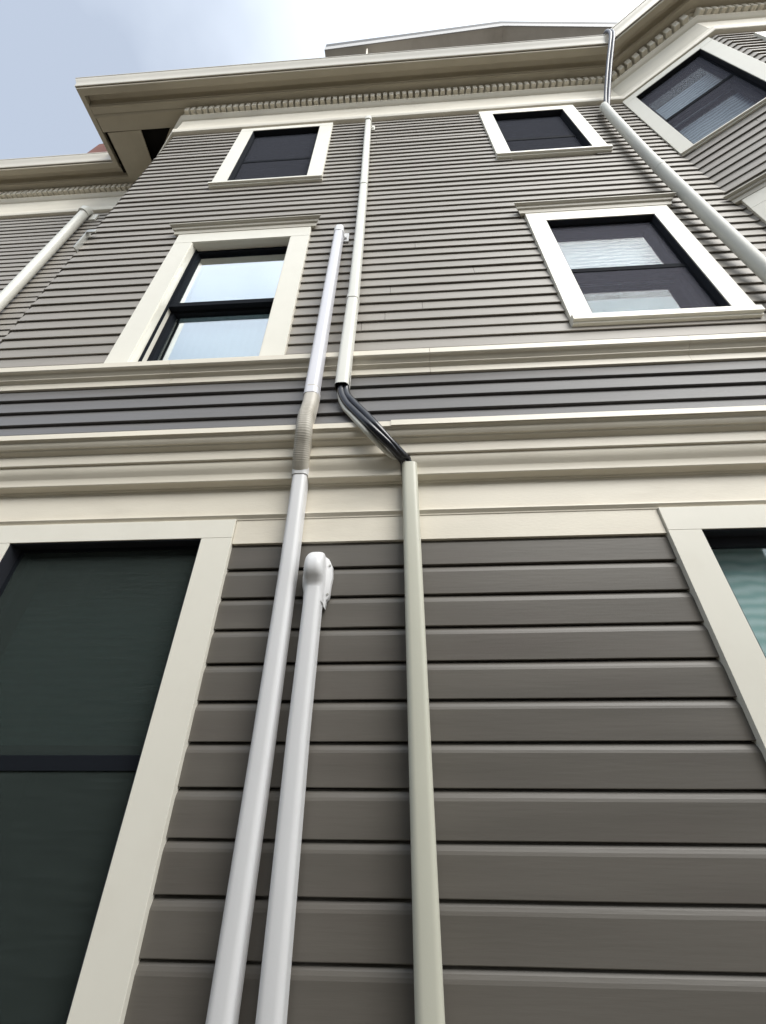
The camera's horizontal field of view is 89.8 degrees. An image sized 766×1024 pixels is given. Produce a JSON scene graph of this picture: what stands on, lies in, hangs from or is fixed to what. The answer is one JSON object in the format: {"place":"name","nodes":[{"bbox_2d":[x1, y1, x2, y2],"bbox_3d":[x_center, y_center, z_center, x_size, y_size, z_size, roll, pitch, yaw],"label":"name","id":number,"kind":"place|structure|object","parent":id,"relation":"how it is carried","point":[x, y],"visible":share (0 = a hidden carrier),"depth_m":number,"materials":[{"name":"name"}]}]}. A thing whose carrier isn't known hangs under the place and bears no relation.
{"place":"outdoors","nodes":[
{"label":"outdoors","id":0,"kind":"place"},
{"bbox_2d":[0,0,643,158],"label":"sky","id":1,"kind":"structure","parent":0,"point":[45,45],"materials":[{"name":"white"}]},
{"label":"ground","id":2,"kind":"structure","parent":0,"visible":0},
{"bbox_2d":[0,0,765,1023],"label":"house","id":3,"kind":"structure","parent":2,"relation":"on","point":[558,382],"depth_m":1.64,"materials":[{"name":"paint"}]},
{"bbox_2d":[0,205,99,311],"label":"pipe cover","id":4,"kind":"object","parent":3,"relation":"attached to","point":[9,292],"visible":1,"depth_m":4.40,"materials":[{"name":"white plastic"}]},
{"bbox_2d":[73,229,96,252],"bbox_3d":[-2.415,-2.211,3.132,0.088,0.280,0.048,-2,-32,3],"label":"bracket","id":5,"kind":"object","parent":3,"relation":"attached to","point":[81,241],"visible":1,"depth_m":3.14,"materials":[{"name":"metal"}]},
{"bbox_2d":[0,519,236,1023],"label":"window","id":6,"kind":"structure","parent":3,"relation":"in","point":[107,630],"depth_m":1.50,"materials":[{"name":"paint"}]},
{"bbox_2d":[104,214,320,362],"bbox_3d":[-1.090,-1.419,2.892,1.238,1.813,0.661,-2,-32,3],"label":"window","id":7,"kind":"structure","parent":3,"relation":"in","point":[225,288],"depth_m":2.72,"materials":[{"name":"paint"}]},
{"bbox_2d":[208,122,332,189],"bbox_3d":[-1.096,-3.711,4.062,1.075,1.624,0.195,-2,-32,3],"label":"window","id":8,"kind":"structure","parent":3,"relation":"in","point":[294,154],"depth_m":4.00,"materials":[{"name":"paint"}]},
{"bbox_2d":[205,224,348,1023],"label":"pipe cover","id":9,"kind":"object","parent":3,"relation":"attached to","point":[224,1004],"visible":1,"depth_m":1.18,"materials":[{"name":"white plastic"}]},
{"bbox_2d":[255,552,332,1023],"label":"pipe","id":10,"kind":"object","parent":3,"relation":"attached to","point":[275,975],"visible":1,"depth_m":1.06,"materials":[{"name":"white plastic"}]},
{"bbox_2d":[335,115,374,391],"bbox_3d":[-0.177,-2.497,3.106,0.095,4.515,0.198,-19,-36,27],"label":"pipe cover","id":11,"kind":"object","parent":3,"relation":"attached to","point":[345,362],"visible":1,"depth_m":2.42,"materials":[{"name":"white plastic"}]},
{"bbox_2d":[337,378,411,472],"bbox_3d":[-0.033,-0.428,1.755,0.369,0.668,0.122,6,-32,-9],"label":"hose bundle","id":12,"kind":"object","parent":3,"relation":"attached to","point":[369,425],"visible":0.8,"depth_m":1.67,"materials":[{"name":"black rubber"}]},
{"bbox_2d":[402,461,444,1023],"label":"drainpipe","id":13,"kind":"object","parent":3,"relation":"attached to","point":[428,985],"visible":0.99,"depth_m":1.06,"materials":[{"name":"beige plastic"}]},
{"bbox_2d":[478,105,612,160],"bbox_3d":[1.599,-3.888,4.004,1.054,1.389,0.195,-2,-32,3],"label":"window","id":14,"kind":"structure","parent":3,"relation":"in","point":[551,131],"depth_m":3.95,"materials":[{"name":"paint"}]},
{"bbox_2d":[603,29,614,104],"bbox_3d":[2.522,-4.888,4.264,0.186,1.379,0.484,18,-36,-27],"label":"downspout","id":15,"kind":"object","parent":3,"relation":"attached to","point":[609,62],"visible":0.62,"depth_m":4.20,"materials":[{"name":"grey metal"}]},
{"bbox_2d":[514,192,764,326],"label":"window","id":16,"kind":"structure","parent":3,"relation":"in","point":[626,259],"depth_m":2.68,"materials":[{"name":"paint"}]},
{"bbox_2d":[599,102,765,284],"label":"rainwater pipe","id":17,"kind":"object","parent":3,"relation":"attached to","point":[746,252],"visible":0.99,"depth_m":2.78,"materials":[{"name":"white plastic"}]},
{"bbox_2d":[622,37,765,155],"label":"window","id":18,"kind":"structure","parent":3,"relation":"in","point":[715,85],"depth_m":3.71,"materials":[{"name":"paint"}]},
{"bbox_2d":[657,504,765,760],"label":"window","id":19,"kind":"structure","parent":3,"relation":"in","point":[720,551],"depth_m":1.44,"materials":[{"name":"paint"}]},
{"bbox_2d":[723,172,765,223],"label":"window","id":20,"kind":"structure","parent":3,"relation":"in","point":[752,194],"depth_m":2.83,"materials":[{"name":"paint"}]},
{"bbox_2d":[753,32,765,40],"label":"window","id":21,"kind":"structure","parent":3,"relation":"in","point":[760,35],"depth_m":3.70,"materials":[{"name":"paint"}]}
]}

